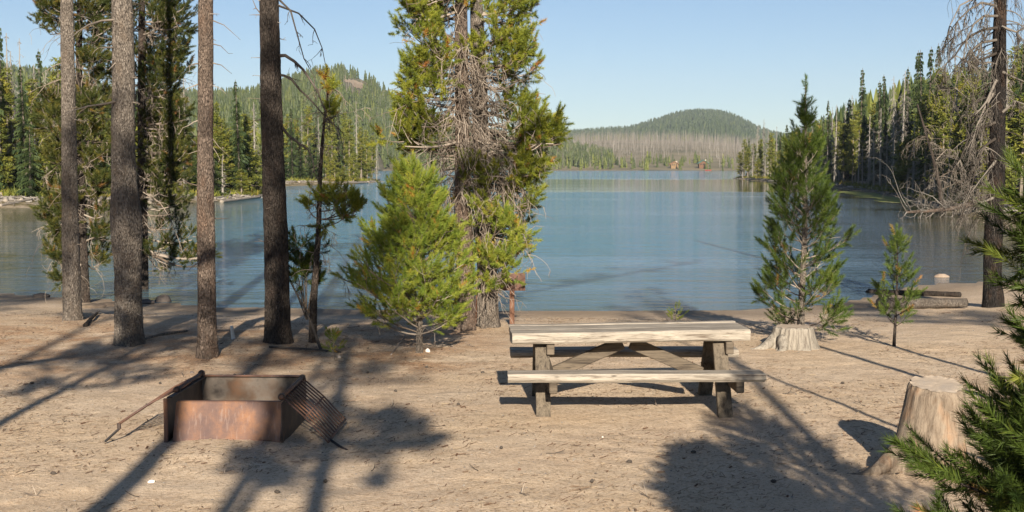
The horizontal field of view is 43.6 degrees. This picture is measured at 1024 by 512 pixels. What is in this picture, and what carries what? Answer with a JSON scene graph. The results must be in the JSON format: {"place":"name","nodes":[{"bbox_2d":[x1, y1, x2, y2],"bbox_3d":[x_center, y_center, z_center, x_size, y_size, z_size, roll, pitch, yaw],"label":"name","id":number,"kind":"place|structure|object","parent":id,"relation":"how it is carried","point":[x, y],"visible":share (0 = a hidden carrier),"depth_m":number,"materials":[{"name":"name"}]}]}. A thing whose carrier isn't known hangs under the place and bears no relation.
{"place":"outdoors","nodes":[
{"label":"outdoors","id":0,"kind":"place"},
{"bbox_2d":[290,76,449,170],"bbox_3d":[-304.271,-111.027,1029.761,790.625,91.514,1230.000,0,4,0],"label":"wooded hill","id":1,"kind":"structure","parent":0,"point":[380,160],"depth_m":880.12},
{"bbox_2d":[3,62,612,167],"bbox_3d":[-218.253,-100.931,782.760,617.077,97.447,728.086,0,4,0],"label":"hill forest","id":2,"kind":"object","parent":1,"relation":"on","point":[361,100],"visible":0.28,"depth_m":855.36,"materials":[{"name":"plant"}]},
{"bbox_2d":[25,64,606,169],"bbox_3d":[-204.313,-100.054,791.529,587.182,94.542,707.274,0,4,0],"label":"hill snags","id":3,"kind":"object","parent":1,"relation":"on","point":[391,118],"visible":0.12,"depth_m":918.19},
{"bbox_2d":[0,168,1023,511],"bbox_3d":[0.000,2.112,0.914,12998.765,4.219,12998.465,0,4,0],"label":"ground","id":4,"kind":"structure","parent":0,"point":[74,358],"depth_m":11.34,"materials":[{"name":"sand"}]},
{"bbox_2d":[0,28,11,179],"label":"fir tree","id":5,"kind":"object","parent":4,"relation":"on","point":[2,63],"visible":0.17,"depth_m":94.10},
{"bbox_2d":[0,109,15,184],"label":"pine tree","id":6,"kind":"object","parent":4,"relation":"on","point":[9,168],"visible":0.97,"depth_m":90.48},
{"bbox_2d":[0,67,19,188],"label":"pine tree","id":7,"kind":"object","parent":4,"relation":"on","point":[6,93],"visible":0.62,"depth_m":92.49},
{"bbox_2d":[3,51,20,177],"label":"dead tree","id":8,"kind":"object","parent":4,"relation":"on","point":[12,91],"visible":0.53,"depth_m":92.85,"materials":[{"name":"grey wood"}]},
{"bbox_2d":[5,153,22,189],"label":"fir tree","id":9,"kind":"object","parent":4,"relation":"on","point":[15,175],"visible":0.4,"depth_m":91.88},
{"bbox_2d":[12,65,39,188],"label":"fir tree","id":10,"kind":"object","parent":4,"relation":"on","point":[20,126],"visible":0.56,"depth_m":91.32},
{"bbox_2d":[14,126,44,196],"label":"fir tree","id":11,"kind":"object","parent":4,"relation":"on","point":[26,182],"visible":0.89,"depth_m":88.25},
{"bbox_2d":[17,78,42,163],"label":"pine tree","id":12,"kind":"object","parent":4,"relation":"on","point":[29,87],"visible":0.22,"depth_m":95.75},
{"bbox_2d":[35,51,43,93],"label":"fir tree","id":13,"kind":"object","parent":4,"relation":"on","point":[39,64],"visible":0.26,"depth_m":100.61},
{"bbox_2d":[31,129,60,194],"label":"pine tree","id":14,"kind":"object","parent":4,"relation":"on","point":[44,167],"visible":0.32,"depth_m":89.13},
{"bbox_2d":[46,56,60,146],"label":"pine tree","id":15,"kind":"object","parent":4,"relation":"on","point":[57,67],"visible":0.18,"depth_m":99.26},
{"bbox_2d":[53,0,93,320],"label":"pine tree","id":16,"kind":"object","parent":4,"relation":"on","point":[71,289],"visible":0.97,"depth_m":18.68,"materials":[{"name":"grey plant"}]},
{"bbox_2d":[24,0,133,302],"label":"pine tree","id":17,"kind":"object","parent":4,"relation":"on","point":[97,10],"visible":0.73,"depth_m":23.64,"materials":[{"name":"green plant"}]},
{"bbox_2d":[60,0,145,346],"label":"pine tree","id":18,"kind":"object","parent":4,"relation":"on","point":[126,227],"visible":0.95,"depth_m":15.74,"materials":[{"name":"grey plant"}]},
{"bbox_2d":[76,0,222,289],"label":"pine tree","id":19,"kind":"object","parent":4,"relation":"on","point":[165,16],"visible":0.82,"depth_m":26.65,"materials":[{"name":"green plant"}]},
{"bbox_2d":[1,67,365,187],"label":"bank forest","id":20,"kind":"object","parent":4,"relation":"on","point":[191,125],"visible":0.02,"depth_m":130.93,"materials":[{"name":"green plant"}]},
{"bbox_2d":[181,147,196,191],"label":"fir tree","id":21,"kind":"object","parent":4,"relation":"on","point":[192,179],"visible":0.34,"depth_m":101.19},
{"bbox_2d":[179,0,235,358],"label":"pine tree","id":22,"kind":"object","parent":4,"relation":"on","point":[207,345],"visible":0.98,"depth_m":14.78,"materials":[{"name":"brown plant"}]},
{"bbox_2d":[213,101,225,179],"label":"pine tree","id":23,"kind":"object","parent":4,"relation":"on","point":[216,116],"visible":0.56,"depth_m":109.95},
{"bbox_2d":[213,160,231,195],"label":"fir tree","id":24,"kind":"object","parent":4,"relation":"on","point":[216,174],"visible":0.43,"depth_m":104.53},
{"bbox_2d":[213,118,235,190],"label":"pine tree","id":25,"kind":"object","parent":4,"relation":"on","point":[222,136],"visible":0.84,"depth_m":110.13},
{"bbox_2d":[104,370,347,449],"bbox_3d":[-2.289,1.305,10.725,1.991,0.520,1.284,0,4,0],"label":"fire box","id":26,"kind":"object","parent":4,"relation":"on","point":[200,405],"visible":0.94,"depth_m":10.38,"materials":[{"name":"metal"}]},
{"bbox_2d":[229,80,251,192],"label":"fir tree","id":27,"kind":"object","parent":4,"relation":"on","point":[238,145],"visible":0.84,"depth_m":112.04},
{"bbox_2d":[228,168,253,194],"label":"pine tree","id":28,"kind":"object","parent":4,"relation":"on","point":[243,176],"visible":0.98,"depth_m":109.48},
{"bbox_2d":[240,113,255,182],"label":"pine tree","id":29,"kind":"object","parent":4,"relation":"on","point":[246,121],"visible":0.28,"depth_m":118.62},
{"bbox_2d":[240,142,261,193],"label":"pine tree","id":30,"kind":"object","parent":4,"relation":"on","point":[250,148],"visible":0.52,"depth_m":116.16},
{"bbox_2d":[248,102,260,193],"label":"dead tree","id":31,"kind":"object","parent":4,"relation":"on","point":[254,124],"visible":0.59,"depth_m":119.03,"materials":[{"name":"grey wood"}]},
{"bbox_2d":[249,153,261,193],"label":"pine tree","id":32,"kind":"object","parent":4,"relation":"on","point":[257,187],"visible":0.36,"depth_m":118.34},
{"bbox_2d":[285,109,298,177],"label":"fir tree","id":33,"kind":"object","parent":4,"relation":"on","point":[292,153],"visible":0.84,"depth_m":185.62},
{"bbox_2d":[250,0,343,344],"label":"pine tree","id":34,"kind":"object","parent":4,"relation":"on","point":[277,323],"visible":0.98,"depth_m":15.92,"materials":[{"name":"brown plant"}]},
{"bbox_2d":[293,138,308,179],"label":"fir tree","id":35,"kind":"object","parent":4,"relation":"on","point":[301,173],"visible":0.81,"depth_m":185.49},
{"bbox_2d":[290,275,321,348],"bbox_3d":[-2.580,0.714,16.052,0.326,0.952,0.795,-1,4,-16],"label":"fallen branch","id":36,"kind":"object","parent":4,"relation":"on","point":[311,325],"visible":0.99,"depth_m":16.02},
{"bbox_2d":[299,104,316,168],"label":"pine tree","id":37,"kind":"object","parent":4,"relation":"on","point":[309,129],"visible":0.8,"depth_m":194.34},
{"bbox_2d":[305,141,314,178],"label":"fir tree","id":38,"kind":"object","parent":4,"relation":"on","point":[309,171],"visible":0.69,"depth_m":189.57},
{"bbox_2d":[323,151,330,178],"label":"pine tree","id":39,"kind":"object","parent":4,"relation":"on","point":[326,166],"visible":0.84,"depth_m":192.03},
{"bbox_2d":[288,63,370,342],"bbox_3d":[-2.438,-0.617,16.318,1.496,3.619,1.048,4,5,42],"label":"pine tree","id":40,"kind":"object","parent":4,"relation":"on","point":[355,202],"visible":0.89,"depth_m":16.11,"materials":[{"name":"green plant"}]},
{"bbox_2d":[323,108,340,177],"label":"pine tree","id":41,"kind":"object","parent":4,"relation":"on","point":[334,142],"visible":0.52,"depth_m":195.53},
{"bbox_2d":[320,327,346,359],"bbox_3d":[-2.064,1.041,14.828,0.317,0.489,0.411,0,4,0],"label":"pine sapling","id":42,"kind":"object","parent":4,"relation":"on","point":[333,334],"visible":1,"depth_m":14.83,"materials":[{"name":"green plant"}]},
{"bbox_2d":[328,152,341,178],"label":"pine tree","id":43,"kind":"object","parent":4,"relation":"on","point":[334,165],"visible":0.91,"depth_m":193.16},
{"bbox_2d":[333,111,343,176],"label":"fir tree","id":44,"kind":"object","parent":4,"relation":"on","point":[338,144],"visible":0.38,"depth_m":206.18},
{"bbox_2d":[339,113,350,176],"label":"pine tree","id":45,"kind":"object","parent":4,"relation":"on","point":[342,119],"visible":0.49,"depth_m":218.26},
{"bbox_2d":[341,119,355,175],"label":"pine tree","id":46,"kind":"object","parent":4,"relation":"on","point":[350,141],"visible":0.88,"depth_m":207.97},
{"bbox_2d":[347,150,361,180],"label":"pine tree","id":47,"kind":"object","parent":4,"relation":"on","point":[353,159],"visible":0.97,"depth_m":199.33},
{"bbox_2d":[355,127,366,177],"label":"pine tree","id":48,"kind":"object","parent":4,"relation":"on","point":[360,137],"visible":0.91,"depth_m":210.73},
{"bbox_2d":[356,145,367,178],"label":"pine tree","id":49,"kind":"object","parent":4,"relation":"on","point":[362,156],"visible":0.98,"depth_m":209.88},
{"bbox_2d":[363,130,371,169],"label":"pine tree","id":50,"kind":"object","parent":4,"relation":"on","point":[366,136],"visible":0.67,"depth_m":225.23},
{"bbox_2d":[367,135,379,178],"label":"pine tree","id":51,"kind":"object","parent":4,"relation":"on","point":[373,164],"visible":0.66,"depth_m":238.69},
{"bbox_2d":[329,149,481,352],"bbox_3d":[-1.246,-0.023,15.323,1.807,2.529,1.777,0,4,0],"label":"young pine","id":52,"kind":"object","parent":4,"relation":"on","point":[408,235],"visible":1,"depth_m":15.02,"materials":[{"name":"green plant"}]},
{"bbox_2d":[365,0,520,330],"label":"pine tree","id":53,"kind":"object","parent":4,"relation":"on","point":[423,67],"visible":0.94,"depth_m":17.32,"materials":[{"name":"green plant"}]},
{"bbox_2d":[414,0,574,327],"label":"pine tree","id":54,"kind":"object","parent":4,"relation":"on","point":[530,117],"visible":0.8,"depth_m":17.61,"materials":[{"name":"green plant"}]},
{"bbox_2d":[450,172,542,328],"bbox_3d":[-0.218,-0.023,17.749,1.354,2.405,1.570,0,4,0],"label":"pine tree","id":55,"kind":"object","parent":4,"relation":"on","point":[503,255],"visible":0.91,"depth_m":17.49,"materials":[{"name":"green plant"}]},
{"bbox_2d":[475,273,524,323],"bbox_3d":[-0.166,0.673,18.230,0.710,0.868,0.098,0,4,0],"label":"signboard","id":56,"kind":"object","parent":4,"relation":"on","point":[517,287],"visible":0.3,"depth_m":18.17,"materials":[{"name":"red paint"}]},
{"bbox_2d":[0,175,1019,205],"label":"undergrowth","id":57,"kind":"object","parent":4,"relation":"on","point":[216,194],"visible":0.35,"depth_m":110.73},
{"bbox_2d":[0,177,1022,215],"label":"driftwood debris","id":58,"kind":"object","parent":4,"relation":"on","point":[2,197],"visible":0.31,"depth_m":102.46,"materials":[{"name":"wood"}]},
{"bbox_2d":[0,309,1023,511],"bbox_3d":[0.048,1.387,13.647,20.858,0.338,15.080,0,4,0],"label":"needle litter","id":59,"kind":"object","parent":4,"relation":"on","point":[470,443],"visible":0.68,"depth_m":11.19,"materials":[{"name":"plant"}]},
{"bbox_2d":[394,134,767,170],"bbox_3d":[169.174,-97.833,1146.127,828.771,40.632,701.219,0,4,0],"label":"shore forest","id":60,"kind":"object","parent":4,"relation":"on","point":[646,162],"visible":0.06,"depth_m":846.62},
{"bbox_2d":[507,320,765,417],"bbox_3d":[1.094,1.072,11.966,2.277,0.856,1.786,0,4,0],"label":"picnic table","id":61,"kind":"object","parent":4,"relation":"on","point":[715,351],"visible":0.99,"depth_m":11.61,"materials":[{"name":"wood"}]},
{"bbox_2d":[765,147,775,175],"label":"pine tree","id":62,"kind":"object","parent":4,"relation":"on","point":[770,153],"visible":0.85,"depth_m":230.30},
{"bbox_2d":[751,324,819,350],"bbox_3d":[3.342,1.063,15.711,0.998,0.390,0.626,-3,5,-34],"label":"tree stump","id":63,"kind":"object","parent":4,"relation":"on","point":[786,337],"visible":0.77,"depth_m":15.61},
{"bbox_2d":[749,74,861,337],"bbox_3d":[3.695,-0.572,16.198,1.400,3.510,1.440,0,4,0],"label":"young pine","id":64,"kind":"object","parent":4,"relation":"on","point":[784,189],"visible":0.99,"depth_m":16.09,"materials":[{"name":"green plant"}]},
{"bbox_2d":[822,101,833,179],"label":"fir tree","id":65,"kind":"object","parent":4,"relation":"on","point":[829,133],"visible":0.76,"depth_m":188.62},
{"bbox_2d":[832,122,851,182],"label":"pine tree","id":66,"kind":"object","parent":4,"relation":"on","point":[842,148],"visible":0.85,"depth_m":159.61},
{"bbox_2d":[836,98,852,180],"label":"fir tree","id":67,"kind":"object","parent":4,"relation":"on","point":[848,117],"visible":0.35,"depth_m":167.30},
{"bbox_2d":[842,119,859,182],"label":"pine tree","id":68,"kind":"object","parent":4,"relation":"on","point":[853,137],"visible":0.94,"depth_m":153.07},
{"bbox_2d":[845,110,866,182],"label":"pine tree","id":69,"kind":"object","parent":4,"relation":"on","point":[855,173],"visible":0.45,"depth_m":155.37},
{"bbox_2d":[848,70,868,180],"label":"fir tree","id":70,"kind":"object","parent":4,"relation":"on","point":[861,105],"visible":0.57,"depth_m":161.99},
{"bbox_2d":[862,102,878,174],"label":"pine tree","id":71,"kind":"object","parent":4,"relation":"on","point":[873,112],"visible":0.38,"depth_m":155.92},
{"bbox_2d":[861,131,883,187],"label":"dead tree","id":72,"kind":"object","parent":4,"relation":"on","point":[873,165],"visible":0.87,"depth_m":134.58,"materials":[{"name":"grey wood"}]},
{"bbox_2d":[869,82,887,186],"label":"fir tree","id":73,"kind":"object","parent":4,"relation":"on","point":[882,116],"visible":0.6,"depth_m":138.46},
{"bbox_2d":[873,110,885,186],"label":"dead tree","id":74,"kind":"object","parent":4,"relation":"on","point":[880,164],"visible":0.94,"depth_m":131.28,"materials":[{"name":"grey wood"}]},
{"bbox_2d":[754,67,1012,184],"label":"bank forest","id":75,"kind":"object","parent":4,"relation":"on","point":[899,90],"visible":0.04,"depth_m":165.16,"materials":[{"name":"green plant"}]},
{"bbox_2d":[877,76,891,180],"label":"fir tree","id":76,"kind":"object","parent":4,"relation":"on","point":[885,103],"visible":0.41,"depth_m":141.64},
{"bbox_2d":[879,139,892,187],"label":"dead tree","id":77,"kind":"object","parent":4,"relation":"on","point":[886,166],"visible":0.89,"depth_m":128.31,"materials":[{"name":"grey wood"}]},
{"bbox_2d":[883,79,901,185],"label":"dead tree","id":78,"kind":"object","parent":4,"relation":"on","point":[893,106],"visible":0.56,"depth_m":131.12,"materials":[{"name":"grey wood"}]},
{"bbox_2d":[888,106,902,186],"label":"pine tree","id":79,"kind":"object","parent":4,"relation":"on","point":[898,116],"visible":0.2,"depth_m":136.14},
{"bbox_2d":[866,222,927,345],"bbox_3d":[4.787,0.390,15.809,0.715,1.630,0.807,2,5,32],"label":"pine sapling","id":80,"kind":"object","parent":4,"relation":"on","point":[899,238],"visible":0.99,"depth_m":15.79,"materials":[{"name":"green plant"}]},
{"bbox_2d":[886,141,907,189],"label":"pine tree","id":81,"kind":"object","parent":4,"relation":"on","point":[898,166],"visible":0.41,"depth_m":118.89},
{"bbox_2d":[884,71,911,182],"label":"dead tree","id":82,"kind":"object","parent":4,"relation":"on","point":[903,122],"visible":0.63,"depth_m":121.91,"materials":[{"name":"grey wood"}]},
{"bbox_2d":[885,132,920,193],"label":"pine tree","id":83,"kind":"object","parent":4,"relation":"on","point":[902,171],"visible":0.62,"depth_m":113.07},
{"bbox_2d":[898,69,913,187],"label":"fir tree","id":84,"kind":"object","parent":4,"relation":"on","point":[909,117],"visible":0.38,"depth_m":124.55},
{"bbox_2d":[849,375,969,478],"bbox_3d":[2.885,1.310,9.482,0.978,0.791,0.645,0,4,0],"label":"tree stump","id":85,"kind":"object","parent":4,"relation":"on","point":[931,403],"visible":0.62,"depth_m":9.33,"materials":[{"name":"wood"}]},
{"bbox_2d":[905,115,918,194],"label":"dead tree","id":86,"kind":"object","parent":4,"relation":"on","point":[913,166],"visible":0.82,"depth_m":106.29,"materials":[{"name":"grey wood"}]},
{"bbox_2d":[866,283,961,296],"bbox_3d":[8.021,0.714,25.569,0.228,0.402,2.209,-3,5,-37],"label":"log","id":87,"kind":"object","parent":4,"relation":"on","point":[939,293],"visible":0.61,"depth_m":25.18,"materials":[{"name":"brown wood"}]},
{"bbox_2d":[908,50,921,133],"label":"fir tree","id":88,"kind":"object","parent":4,"relation":"on","point":[913,90],"visible":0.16,"depth_m":126.28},
{"bbox_2d":[911,50,925,179],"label":"fir tree","id":89,"kind":"object","parent":4,"relation":"on","point":[918,86],"visible":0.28,"depth_m":115.75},
{"bbox_2d":[909,93,934,194],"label":"pine tree","id":90,"kind":"object","parent":4,"relation":"on","point":[923,110],"visible":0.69,"depth_m":99.72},
{"bbox_2d":[876,297,968,308],"bbox_3d":[7.098,0.860,22.313,1.630,0.348,0.380,4,6,45],"label":"log","id":91,"kind":"object","parent":4,"relation":"on","point":[926,303],"visible":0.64,"depth_m":22.19,"materials":[{"name":"grey wood"}]},
{"bbox_2d":[912,47,936,196],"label":"fir tree","id":92,"kind":"object","parent":4,"relation":"on","point":[928,82],"visible":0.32,"depth_m":102.62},
{"bbox_2d":[871,157,985,219],"bbox_3d":[22.292,-2.349,66.452,4.130,5.572,10.099,3,5,41],"label":"fallen tree","id":93,"kind":"object","parent":4,"relation":"on","point":[934,210],"visible":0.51,"depth_m":64.70,"materials":[{"name":"wood"}]},
{"bbox_2d":[920,67,954,184],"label":"pine tree","id":94,"kind":"object","parent":4,"relation":"on","point":[932,97],"visible":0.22,"depth_m":95.76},
{"bbox_2d":[900,104,975,214],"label":"dead tree","id":95,"kind":"object","parent":4,"relation":"on","point":[936,173],"visible":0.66,"depth_m":70.17,"materials":[{"name":"wood"}]},
{"bbox_2d":[929,90,957,187],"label":"pine tree","id":96,"kind":"object","parent":4,"relation":"on","point":[942,118],"visible":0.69,"depth_m":88.08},
{"bbox_2d":[933,140,958,197],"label":"pine tree","id":97,"kind":"object","parent":4,"relation":"on","point":[951,159],"visible":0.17,"depth_m":87.74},
{"bbox_2d":[877,143,1023,511],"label":"young pine","id":98,"kind":"object","parent":4,"relation":"on","point":[1001,442],"visible":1,"depth_m":3.65,"materials":[{"name":"green plant"}]},
{"bbox_2d":[942,64,968,146],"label":"pine tree","id":99,"kind":"object","parent":4,"relation":"on","point":[960,86],"visible":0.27,"depth_m":92.74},
{"bbox_2d":[945,110,966,169],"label":"pine tree","id":100,"kind":"object","parent":4,"relation":"on","point":[956,130],"visible":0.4,"depth_m":83.92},
{"bbox_2d":[944,117,981,200],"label":"pine tree","id":101,"kind":"object","parent":4,"relation":"on","point":[963,130],"visible":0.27,"depth_m":82.50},
{"bbox_2d":[951,125,978,197],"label":"pine tree","id":102,"kind":"object","parent":4,"relation":"on","point":[966,173],"visible":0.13,"depth_m":82.44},
{"bbox_2d":[963,68,982,138],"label":"pine tree","id":103,"kind":"object","parent":4,"relation":"on","point":[975,93],"visible":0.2,"depth_m":86.19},
{"bbox_2d":[928,0,1023,307],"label":"dead tree","id":104,"kind":"object","parent":4,"relation":"on","point":[994,112],"visible":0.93,"depth_m":21.52,"materials":[{"name":"wood"}]},
{"bbox_2d":[971,61,989,192],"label":"fir tree","id":105,"kind":"object","parent":4,"relation":"on","point":[982,94],"visible":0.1,"depth_m":80.50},
{"bbox_2d":[975,116,1020,202],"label":"pine tree","id":106,"kind":"object","parent":4,"relation":"on","point":[1008,177],"visible":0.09,"depth_m":72.36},
{"bbox_2d":[1005,108,1021,179],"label":"pine tree","id":107,"kind":"object","parent":4,"relation":"on","point":[1010,125],"visible":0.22,"depth_m":75.67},
{"bbox_2d":[1006,43,1023,142],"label":"pine tree","id":108,"kind":"object","parent":4,"relation":"on","point":[1015,72],"visible":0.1,"depth_m":85.48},
{"bbox_2d":[1007,93,1023,194],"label":"pine tree","id":109,"kind":"object","parent":4,"relation":"on","point":[1020,152],"visible":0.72,"depth_m":73.96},
{"bbox_2d":[1007,43,1023,191],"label":"fir tree","id":110,"kind":"object","parent":4,"relation":"on","point":[1020,74],"visible":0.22,"depth_m":78.11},
{"bbox_2d":[0,171,1023,310],"bbox_3d":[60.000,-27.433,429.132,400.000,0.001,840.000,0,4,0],"label":"lake water","id":111,"kind":"structure","parent":0,"point":[637,240],"depth_m":40.63,"materials":[{"name":"liquid"}]},
{"bbox_2d":[839,191,912,202],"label":"water weed","id":112,"kind":"object","parent":111,"relation":"on","point":[878,197],"visible":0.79,"depth_m":107.11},
{"bbox_2d":[0,0,1023,133],"label":"sky","id":113,"kind":"structure","parent":0,"point":[613,63],"materials":[{"name":"blue"}]},
{"bbox_2d":[449,140,751,169],"bbox_3d":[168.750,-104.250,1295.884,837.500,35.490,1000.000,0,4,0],"label":"burnt slope","id":114,"kind":"structure","parent":0,"point":[715,164],"depth_m":982.34,"materials":[{"name":"plant"}]},
{"bbox_2d":[407,129,768,166],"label":"burnt forest","id":115,"kind":"object","parent":114,"relation":"on","point":[671,139],"visible":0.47,"depth_m":1188.68,"materials":[{"name":"plant"}]},
{"bbox_3d":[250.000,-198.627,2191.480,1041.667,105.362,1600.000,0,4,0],"label":"far hill","id":116,"kind":"structure","parent":0,"visible":0},
{"bbox_2d":[558,108,789,143],"bbox_3d":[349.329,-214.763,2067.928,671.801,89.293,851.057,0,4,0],"label":"hill forest","id":117,"kind":"object","parent":116,"relation":"on","point":[714,122],"visible":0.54,"depth_m":2022.90,"materials":[{"name":"green plant"}]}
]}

